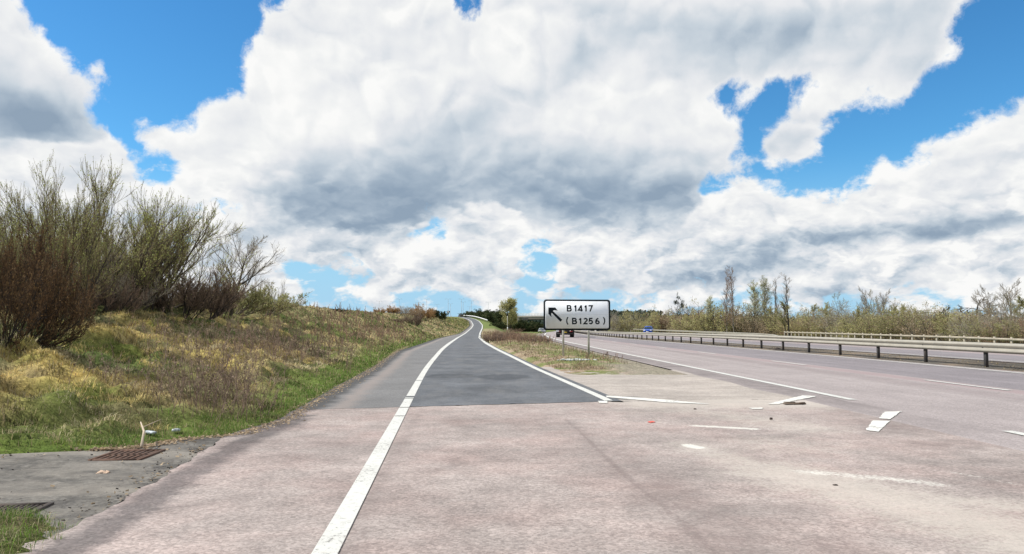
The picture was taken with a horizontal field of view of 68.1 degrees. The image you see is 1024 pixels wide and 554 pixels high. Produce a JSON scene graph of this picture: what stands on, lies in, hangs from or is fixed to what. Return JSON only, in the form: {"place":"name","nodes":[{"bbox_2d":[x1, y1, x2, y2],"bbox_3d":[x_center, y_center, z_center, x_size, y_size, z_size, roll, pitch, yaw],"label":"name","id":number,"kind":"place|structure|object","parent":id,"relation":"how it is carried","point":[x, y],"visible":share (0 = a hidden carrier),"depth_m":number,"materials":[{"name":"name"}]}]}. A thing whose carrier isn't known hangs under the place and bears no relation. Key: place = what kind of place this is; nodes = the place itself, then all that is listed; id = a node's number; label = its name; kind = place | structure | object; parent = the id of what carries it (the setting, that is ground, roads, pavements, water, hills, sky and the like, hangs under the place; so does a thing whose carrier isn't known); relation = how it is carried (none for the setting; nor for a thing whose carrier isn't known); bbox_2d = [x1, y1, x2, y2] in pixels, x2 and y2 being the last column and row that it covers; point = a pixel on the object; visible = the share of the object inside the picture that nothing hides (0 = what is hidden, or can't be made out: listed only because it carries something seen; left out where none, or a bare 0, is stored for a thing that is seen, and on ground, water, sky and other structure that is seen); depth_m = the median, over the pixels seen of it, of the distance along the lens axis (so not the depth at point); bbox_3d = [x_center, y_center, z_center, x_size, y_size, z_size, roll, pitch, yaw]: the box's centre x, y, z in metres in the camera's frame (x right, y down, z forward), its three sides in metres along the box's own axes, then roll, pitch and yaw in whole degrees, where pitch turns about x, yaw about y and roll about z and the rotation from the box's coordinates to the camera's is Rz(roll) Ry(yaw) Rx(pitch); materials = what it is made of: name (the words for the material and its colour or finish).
{"place":"outdoors","nodes":[
{"label":"outdoors","id":0,"kind":"place"},
{"bbox_2d":[0,435,225,537],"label":"gully apron","id":1,"kind":"object","parent":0,"point":[29,477],"visible":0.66,"depth_m":6.52,"materials":[{"name":"concrete"}]},
{"bbox_2d":[0,502,53,516],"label":"gully grate","id":2,"kind":"object","parent":1,"relation":"on","point":[32,505],"visible":0.45,"depth_m":5.46,"materials":[{"name":"metal"}]},
{"bbox_2d":[0,503,81,553],"bbox_3d":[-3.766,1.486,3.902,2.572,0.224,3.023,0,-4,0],"label":"corner grass","id":3,"kind":"structure","parent":1,"relation":"on","point":[24,513],"depth_m":4.77,"materials":[{"name":"green plant"}]},
{"bbox_2d":[0,445,203,520],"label":"gully crumbs","id":4,"kind":"object","parent":1,"relation":"on","point":[112,483],"visible":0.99,"depth_m":6.62,"materials":[{"name":"grey gravel"}]},
{"bbox_2d":[1,444,204,517],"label":"gully leaves","id":5,"kind":"object","parent":1,"relation":"on","point":[142,477],"visible":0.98,"depth_m":6.51,"materials":[{"name":"brown plant"}]},
{"bbox_2d":[88,449,165,460],"bbox_3d":[-3.862,1.813,7.624,0.500,0.062,0.600,0,-4,-3],"label":"gully grate","id":6,"kind":"object","parent":1,"relation":"on","point":[124,454],"visible":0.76,"depth_m":7.60,"materials":[{"name":"metal"}]},
{"bbox_2d":[140,419,160,447],"bbox_3d":[-3.901,1.672,8.179,0.208,0.232,0.728,2,-4,-26],"label":"fallen stick","id":7,"kind":"object","parent":1,"relation":"on","point":[142,438],"visible":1,"depth_m":8.06,"materials":[{"name":"brown wood"}]},
{"bbox_2d":[296,317,472,409],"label":"hard shoulder","id":8,"kind":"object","parent":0,"point":[391,382],"visible":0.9,"depth_m":17.24},
{"bbox_2d":[74,346,409,450],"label":"leaf litter","id":9,"kind":"object","parent":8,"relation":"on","point":[149,445],"visible":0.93,"depth_m":9.40,"materials":[{"name":"brown plant"}]},
{"bbox_2d":[0,301,1023,503],"bbox_3d":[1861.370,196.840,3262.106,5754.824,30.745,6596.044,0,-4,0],"label":"ground","id":10,"kind":"structure","parent":0,"point":[52,408],"depth_m":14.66,"materials":[{"name":"green plant"}]},
{"bbox_2d":[0,221,97,328],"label":"rusty thicket","id":11,"kind":"object","parent":10,"relation":"on","point":[4,256],"visible":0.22,"depth_m":15.58,"materials":[{"name":"brown plant"}]},
{"bbox_2d":[0,206,98,361],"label":"rusty thicket","id":12,"kind":"object","parent":10,"relation":"on","point":[33,284],"visible":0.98,"depth_m":12.86,"materials":[{"name":"brown plant"}]},
{"bbox_2d":[0,163,106,270],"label":"willow shrub","id":13,"kind":"object","parent":10,"relation":"on","point":[2,225],"visible":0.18,"depth_m":24.42,"materials":[{"name":"green plant"}]},
{"bbox_2d":[0,150,161,311],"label":"willow shrub","id":14,"kind":"object","parent":10,"relation":"on","point":[87,269],"visible":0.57,"depth_m":19.41,"materials":[{"name":"green plant"}]},
{"bbox_2d":[4,153,207,302],"bbox_3d":[-13.779,-1.286,25.677,6.393,5.751,7.510,1,-4,-22],"label":"willow shrub","id":15,"kind":"object","parent":10,"relation":"on","point":[114,237],"visible":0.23,"depth_m":24.82,"materials":[{"name":"green plant"}]},
{"bbox_2d":[42,244,174,312],"bbox_3d":[-12.176,0.239,21.830,3.620,2.408,4.228,-1,-4,21],"label":"bare shrub","id":16,"kind":"object","parent":10,"relation":"on","point":[125,276],"visible":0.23,"depth_m":21.90,"materials":[{"name":"brown plant"}]},
{"bbox_2d":[69,269,154,313],"bbox_3d":[-11.588,0.481,21.435,1.928,1.547,2.580,-2,-4,32],"label":"bare shrub","id":17,"kind":"object","parent":10,"relation":"on","point":[126,299],"visible":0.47,"depth_m":21.60,"materials":[{"name":"brown plant"}]},
{"bbox_2d":[0,255,228,309],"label":"bank undergrowth","id":18,"kind":"object","parent":10,"relation":"on","point":[175,297],"visible":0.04,"depth_m":28.51,"materials":[{"name":"brown plant"}]},
{"bbox_2d":[0,156,231,309],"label":"willow shrub","id":19,"kind":"object","parent":10,"relation":"on","point":[178,238],"visible":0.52,"depth_m":23.29,"materials":[{"name":"green plant"}]},
{"bbox_2d":[11,184,257,310],"bbox_3d":[-13.530,-1.093,27.623,7.712,5.203,9.060,1,-4,-13],"label":"willow shrub","id":20,"kind":"object","parent":10,"relation":"on","point":[193,239],"visible":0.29,"depth_m":27.28,"materials":[{"name":"green plant"}]},
{"bbox_2d":[68,321,289,427],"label":"dead weeds","id":21,"kind":"object","parent":10,"relation":"on","point":[207,385],"visible":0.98,"depth_m":10.46,"materials":[{"name":"brown plant"}]},
{"bbox_2d":[0,310,360,440],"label":"straw tussocks","id":22,"kind":"object","parent":10,"relation":"on","point":[110,397],"visible":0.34,"depth_m":14.55,"materials":[{"name":"beige plant"}]},
{"bbox_2d":[141,262,251,319],"bbox_3d":[-11.778,0.512,26.854,4.622,2.309,3.453,-1,-4,11],"label":"bare shrub","id":23,"kind":"object","parent":10,"relation":"on","point":[192,303],"visible":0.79,"depth_m":26.68,"materials":[{"name":"brown plant"}]},
{"bbox_2d":[171,275,249,316],"bbox_3d":[-11.975,0.776,30.040,3.226,1.849,4.318,2,-4,-25],"label":"bare shrub","id":24,"kind":"object","parent":10,"relation":"on","point":[232,307],"visible":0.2,"depth_m":29.71,"materials":[{"name":"brown plant"}]},
{"bbox_2d":[1,340,424,446],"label":"verge grass","id":25,"kind":"structure","parent":10,"relation":"on","point":[336,380],"depth_m":11.76,"materials":[{"name":"green plant"}]},
{"bbox_2d":[198,273,278,316],"bbox_3d":[-12.968,0.817,33.923,4.584,1.945,5.103,0,-4,-6],"label":"olive shrub","id":26,"kind":"object","parent":10,"relation":"on","point":[256,299],"visible":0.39,"depth_m":33.99,"materials":[{"name":"green plant"}]},
{"bbox_2d":[108,307,382,374],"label":"dead weeds","id":27,"kind":"object","parent":10,"relation":"on","point":[252,337],"visible":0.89,"depth_m":20.41,"materials":[{"name":"brown plant"}]},
{"bbox_2d":[208,221,285,315],"bbox_3d":[-11.672,-0.286,33.037,3.526,4.346,4.069,2,-4,-23],"label":"bare tree","id":28,"kind":"object","parent":10,"relation":"on","point":[252,269],"visible":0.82,"depth_m":33.26,"materials":[{"name":"grey plant"}]},
{"bbox_2d":[252,279,287,309],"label":"bare shrub","id":29,"kind":"object","parent":10,"relation":"on","point":[284,287],"visible":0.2,"depth_m":45.22,"materials":[{"name":"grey plant"}]},
{"bbox_2d":[239,282,310,315],"bbox_3d":[-13.343,1.146,39.852,5.473,1.841,4.917,1,-4,-13],"label":"olive shrub","id":30,"kind":"object","parent":10,"relation":"on","point":[287,304],"visible":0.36,"depth_m":39.76,"materials":[{"name":"green plant"}]},
{"bbox_2d":[227,299,426,351],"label":"dead weeds","id":31,"kind":"object","parent":10,"relation":"on","point":[365,329],"visible":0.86,"depth_m":50.70,"materials":[{"name":"brown plant"}]},
{"bbox_2d":[386,304,400,313],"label":"skyline bush","id":32,"kind":"object","parent":10,"relation":"on","point":[394,311],"visible":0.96,"depth_m":145.16,"materials":[{"name":"brown plant"}]},
{"bbox_2d":[395,306,414,314],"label":"skyline bush","id":33,"kind":"object","parent":10,"relation":"on","point":[404,312],"visible":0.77,"depth_m":149.43,"materials":[{"name":"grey plant"}]},
{"bbox_2d":[401,312,422,325],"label":"slope bush","id":34,"kind":"object","parent":10,"relation":"on","point":[417,319],"visible":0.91,"depth_m":117.02,"materials":[{"name":"brown plant"}]},
{"bbox_2d":[407,306,426,316],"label":"skyline bush","id":35,"kind":"object","parent":10,"relation":"on","point":[417,311],"visible":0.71,"depth_m":154.08,"materials":[{"name":"brown plant"}]},
{"bbox_2d":[411,302,435,319],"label":"skyline bush","id":36,"kind":"object","parent":10,"relation":"on","point":[429,313],"visible":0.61,"depth_m":158.96,"materials":[{"name":"brown plant"}]},
{"bbox_2d":[474,309,500,317],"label":"hedge bush","id":37,"kind":"object","parent":10,"relation":"on","point":[479,313],"visible":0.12,"depth_m":368.52,"materials":[{"name":"green plant"}]},
{"bbox_2d":[479,333,506,342],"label":"scrub bush","id":38,"kind":"object","parent":10,"relation":"on","point":[488,339],"visible":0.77,"depth_m":69.23,"materials":[{"name":"brown plant"}]},
{"bbox_2d":[476,310,518,322],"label":"hedge bush","id":39,"kind":"object","parent":10,"relation":"on","point":[490,317],"visible":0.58,"depth_m":345.00,"materials":[{"name":"green plant"}]},
{"bbox_2d":[489,320,509,329],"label":"bridge scrub","id":40,"kind":"object","parent":10,"relation":"on","point":[502,325],"visible":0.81,"depth_m":248.44,"materials":[{"name":"green plant"}]},
{"bbox_2d":[498,297,518,331],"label":"willow tree","id":41,"kind":"object","parent":10,"relation":"on","point":[509,305],"visible":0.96,"depth_m":234.71,"materials":[{"name":"green plant"}]},
{"bbox_2d":[508,317,538,331],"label":"bridge scrub","id":42,"kind":"object","parent":10,"relation":"on","point":[519,326],"visible":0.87,"depth_m":295.94,"materials":[{"name":"green plant"}]},
{"bbox_2d":[523,321,541,331],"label":"bridge scrub","id":43,"kind":"object","parent":10,"relation":"on","point":[535,328],"visible":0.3,"depth_m":302.69,"materials":[{"name":"green plant"}]},
{"bbox_2d":[485,331,622,360],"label":"dead weeds","id":44,"kind":"object","parent":10,"relation":"on","point":[525,339],"visible":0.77,"depth_m":58.98,"materials":[{"name":"brown plant"}]},
{"bbox_2d":[509,313,607,331],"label":"road overbridge","id":45,"kind":"object","parent":10,"relation":"on","point":[528,317],"visible":0.2,"depth_m":325.58,"materials":[{"name":"concrete"}]},
{"bbox_2d":[544,299,609,355],"bbox_3d":[2.538,2.098,29.571,2.653,2.436,0.104,0,-4,-7],"label":"direction sign","id":46,"kind":"object","parent":10,"relation":"on","point":[569,314],"visible":0.98,"depth_m":29.56,"materials":[{"name":"white metal"}]},
{"bbox_2d":[630,311,704,332],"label":"scrub tree","id":47,"kind":"object","parent":10,"relation":"on","point":[660,321],"visible":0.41,"depth_m":222.49,"materials":[{"name":"green plant"}]},
{"bbox_2d":[667,293,691,317],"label":"dark tree","id":48,"kind":"object","parent":10,"relation":"on","point":[681,304],"visible":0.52,"depth_m":223.36,"materials":[{"name":"green plant"}]},
{"bbox_2d":[654,306,718,327],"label":"scrub tree","id":49,"kind":"object","parent":10,"relation":"on","point":[681,313],"visible":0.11,"depth_m":226.83,"materials":[{"name":"green plant"}]},
{"bbox_2d":[615,329,778,335],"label":"crash barrier","id":50,"kind":"object","parent":10,"relation":"on","point":[706,332],"visible":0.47,"depth_m":132.95,"materials":[{"name":"grey metal"}]},
{"bbox_2d":[670,306,733,333],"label":"yellow bush","id":51,"kind":"object","parent":10,"relation":"on","point":[683,320],"visible":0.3,"depth_m":179.18,"materials":[{"name":"grey plant"}]},
{"bbox_2d":[666,296,751,333],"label":"yellow bush","id":52,"kind":"object","parent":10,"relation":"on","point":[722,328],"visible":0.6,"depth_m":172.91,"materials":[{"name":"grey plant"}]},
{"bbox_2d":[703,295,718,329],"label":"pale willow","id":53,"kind":"object","parent":10,"relation":"on","point":[710,303],"visible":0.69,"depth_m":179.33,"materials":[{"name":"green plant"}]},
{"bbox_2d":[720,268,731,331],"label":"bare poplar","id":54,"kind":"object","parent":10,"relation":"on","point":[725,306],"visible":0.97,"depth_m":159.56,"materials":[{"name":"brown plant"}]},
{"bbox_2d":[725,265,741,331],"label":"bare poplar","id":55,"kind":"object","parent":10,"relation":"on","point":[732,304],"visible":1,"depth_m":157.72,"materials":[{"name":"brown plant"}]},
{"bbox_2d":[720,314,757,332],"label":"olive bush","id":56,"kind":"object","parent":10,"relation":"on","point":[737,329],"visible":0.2,"depth_m":167.84,"materials":[{"name":"green plant"}]},
{"bbox_2d":[743,281,765,332],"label":"green poplar","id":57,"kind":"object","parent":10,"relation":"on","point":[754,297],"visible":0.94,"depth_m":164.47,"materials":[{"name":"green plant"}]},
{"bbox_2d":[717,306,792,334],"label":"tan bush","id":58,"kind":"object","parent":10,"relation":"on","point":[745,323],"visible":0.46,"depth_m":161.43,"materials":[{"name":"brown plant"}]},
{"bbox_2d":[757,275,774,332],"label":"green poplar","id":59,"kind":"object","parent":10,"relation":"on","point":[763,294],"visible":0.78,"depth_m":167.67,"materials":[{"name":"green plant"}]},
{"bbox_2d":[761,306,776,326],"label":"spreading tree","id":60,"kind":"object","parent":10,"relation":"on","point":[770,310],"visible":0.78,"depth_m":160.23,"materials":[{"name":"green plant"}]},
{"bbox_2d":[770,276,780,316],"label":"bare poplar","id":61,"kind":"object","parent":10,"relation":"on","point":[775,300],"visible":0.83,"depth_m":165.72,"materials":[{"name":"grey plant"}]},
{"bbox_2d":[528,309,1023,329],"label":"distant woods","id":62,"kind":"object","parent":10,"relation":"on","point":[640,311],"visible":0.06,"depth_m":473.51,"materials":[{"name":"green plant"}]},
{"bbox_2d":[774,303,790,335],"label":"spreading tree","id":63,"kind":"object","parent":10,"relation":"on","point":[781,320],"visible":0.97,"depth_m":140.47,"materials":[{"name":"green plant"}]},
{"bbox_2d":[778,273,790,335],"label":"black trunked tree","id":64,"kind":"object","parent":10,"relation":"on","point":[785,301],"visible":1,"depth_m":140.34,"materials":[{"name":"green plant"}]},
{"bbox_2d":[766,311,823,336],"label":"yellow bush","id":65,"kind":"object","parent":10,"relation":"on","point":[780,326],"visible":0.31,"depth_m":148.51,"materials":[{"name":"grey plant"}]},
{"bbox_2d":[574,330,1023,366],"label":"crash barrier","id":66,"kind":"object","parent":10,"relation":"on","point":[985,348],"visible":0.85,"depth_m":31.02,"materials":[{"name":"grey metal"}]},
{"bbox_2d":[802,303,823,320],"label":"rounded tree","id":67,"kind":"object","parent":10,"relation":"on","point":[815,309],"visible":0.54,"depth_m":164.47,"materials":[{"name":"green plant"}]},
{"bbox_2d":[604,297,1023,343],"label":"scrub thicket","id":68,"kind":"object","parent":10,"relation":"on","point":[618,324],"visible":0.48,"depth_m":136.35,"materials":[{"name":"green plant"}]},
{"bbox_2d":[817,301,832,326],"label":"olive tree","id":69,"kind":"object","parent":10,"relation":"on","point":[826,307],"visible":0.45,"depth_m":140.50,"materials":[{"name":"green plant"}]},
{"bbox_2d":[820,292,847,326],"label":"bare crowned tree","id":70,"kind":"object","parent":10,"relation":"on","point":[828,311],"visible":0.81,"depth_m":132.43,"materials":[{"name":"grey plant"}]},
{"bbox_2d":[852,306,865,327],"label":"yellow tree","id":71,"kind":"object","parent":10,"relation":"on","point":[858,311],"visible":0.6,"depth_m":124.49,"materials":[{"name":"grey plant"}]},
{"bbox_2d":[824,308,903,338],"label":"yellow bush","id":72,"kind":"object","parent":10,"relation":"on","point":[843,330],"visible":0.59,"depth_m":110.19,"materials":[{"name":"grey plant"}]},
{"bbox_2d":[856,285,872,320],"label":"forked bare tree","id":73,"kind":"object","parent":10,"relation":"on","point":[863,295],"visible":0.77,"depth_m":128.10,"materials":[{"name":"grey plant"}]},
{"bbox_2d":[852,291,878,338],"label":"forked bare tree","id":74,"kind":"object","parent":10,"relation":"on","point":[870,302],"visible":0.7,"depth_m":126.32,"materials":[{"name":"grey plant"}]},
{"bbox_2d":[842,309,906,339],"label":"olive bush","id":75,"kind":"object","parent":10,"relation":"on","point":[880,327],"visible":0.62,"depth_m":108.64,"materials":[{"name":"green plant"}]},
{"bbox_2d":[874,288,894,316],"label":"forked bare tree","id":76,"kind":"object","parent":10,"relation":"on","point":[884,299],"visible":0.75,"depth_m":124.34,"materials":[{"name":"grey plant"}]},
{"bbox_2d":[892,302,908,337],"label":"yellow tree","id":77,"kind":"object","parent":10,"relation":"on","point":[903,308],"visible":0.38,"depth_m":115.29,"materials":[{"name":"grey plant"}]},
{"bbox_2d":[784,331,1023,342],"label":"rail fence","id":78,"kind":"object","parent":10,"relation":"on","point":[994,339],"visible":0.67,"depth_m":76.90,"materials":[{"name":"silver metal"}]},
{"bbox_2d":[886,309,977,340],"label":"tan bush","id":79,"kind":"object","parent":10,"relation":"on","point":[922,333],"visible":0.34,"depth_m":99.65,"materials":[{"name":"brown plant"}]},
{"bbox_2d":[888,307,987,340],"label":"reddish bush","id":80,"kind":"object","parent":10,"relation":"on","point":[922,324],"visible":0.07,"depth_m":109.77,"materials":[{"name":"brown plant"}]},
{"bbox_2d":[916,309,992,340],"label":"olive bush","id":81,"kind":"object","parent":10,"relation":"on","point":[942,330],"visible":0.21,"depth_m":97.16,"materials":[{"name":"green plant"}]},
{"bbox_2d":[957,297,998,317],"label":"dead tree","id":82,"kind":"object","parent":10,"relation":"on","point":[973,308],"visible":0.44,"depth_m":101.59,"materials":[{"name":"grey plant"}]},
{"bbox_2d":[938,311,1020,341],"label":"grey bush","id":83,"kind":"object","parent":10,"relation":"on","point":[958,329],"visible":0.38,"depth_m":84.87,"materials":[{"name":"brown plant"}]},
{"bbox_2d":[948,311,1023,343],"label":"grey bush","id":84,"kind":"object","parent":10,"relation":"on","point":[990,325],"visible":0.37,"depth_m":80.47,"materials":[{"name":"brown plant"}]},
{"bbox_2d":[971,285,1000,320],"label":"grey tree","id":85,"kind":"object","parent":10,"relation":"on","point":[986,300],"visible":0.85,"depth_m":92.23,"materials":[{"name":"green plant"}]},
{"bbox_2d":[954,311,1023,343],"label":"olive bush","id":86,"kind":"object","parent":10,"relation":"on","point":[1009,333],"visible":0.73,"depth_m":77.91,"materials":[{"name":"green plant"}]},
{"bbox_2d":[972,316,1023,343],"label":"reddish bush","id":87,"kind":"object","parent":10,"relation":"on","point":[1021,325],"visible":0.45,"depth_m":77.66,"materials":[{"name":"brown plant"}]},
{"bbox_2d":[983,293,1013,329],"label":"grey tree","id":88,"kind":"object","parent":10,"relation":"on","point":[996,309],"visible":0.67,"depth_m":90.16,"materials":[{"name":"brown plant"}]},
{"bbox_2d":[996,278,1020,319],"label":"grey tree","id":89,"kind":"object","parent":10,"relation":"on","point":[1008,295],"visible":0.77,"depth_m":94.63,"materials":[{"name":"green plant"}]},
{"bbox_2d":[1010,295,1023,320],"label":"tan tree","id":90,"kind":"object","parent":10,"relation":"on","point":[1020,300],"visible":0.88,"depth_m":87.71,"materials":[{"name":"grey plant"}]},
{"bbox_2d":[0,0,1023,317],"label":"sky","id":91,"kind":"structure","parent":0,"point":[438,154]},
{"bbox_2d":[406,317,620,406],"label":"slip road","id":92,"kind":"structure","parent":0,"point":[469,367],"depth_m":17.52,"materials":[{"name":"grey asphalt"}]},
{"bbox_2d":[311,317,1023,553],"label":"road markings","id":93,"kind":"structure","parent":92,"relation":"on","point":[344,516],"depth_m":7.47,"materials":[{"name":"paint"}]},
{"bbox_2d":[18,399,1023,553],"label":"old road surface","id":94,"kind":"object","parent":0,"point":[727,476],"visible":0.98,"depth_m":6.08,"materials":[{"name":"grey asphalt"}]},
{"bbox_2d":[598,395,901,430],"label":"diverge markings","id":95,"kind":"object","parent":94,"relation":"on","point":[884,415],"visible":0.99,"depth_m":12.62,"materials":[{"name":"paint"}]},
{"bbox_2d":[483,331,651,369],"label":"island grass","id":96,"kind":"structure","parent":0,"point":[515,348],"depth_m":32.46,"materials":[{"name":"green plant"}]},
{"bbox_2d":[541,367,806,401],"bbox_3d":[3.238,2.477,18.417,3.727,0.001,10.993,0,-4,-5],"label":"concrete apron","id":97,"kind":"object","parent":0,"point":[689,386],"visible":0.88,"depth_m":15.86,"materials":[{"name":"grey concrete"}]},
{"bbox_2d":[541,331,1023,450],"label":"carriageway","id":98,"kind":"structure","parent":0,"point":[909,390],"depth_m":17.57,"materials":[{"name":"grey asphalt"}]},
{"bbox_2d":[556,330,573,336],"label":"lorry","id":99,"kind":"object","parent":98,"relation":"on","point":[566,332],"visible":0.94,"depth_m":102.87,"materials":[{"name":"metal"}]},
{"bbox_2d":[582,330,1023,362],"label":"carriageway","id":100,"kind":"structure","parent":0,"point":[967,355],"depth_m":41.15,"materials":[{"name":"grey asphalt"}]},
{"bbox_2d":[610,336,1023,370],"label":"reserve grass","id":101,"kind":"structure","parent":0,"point":[802,350],"depth_m":40.88,"materials":[{"name":"green plant"}]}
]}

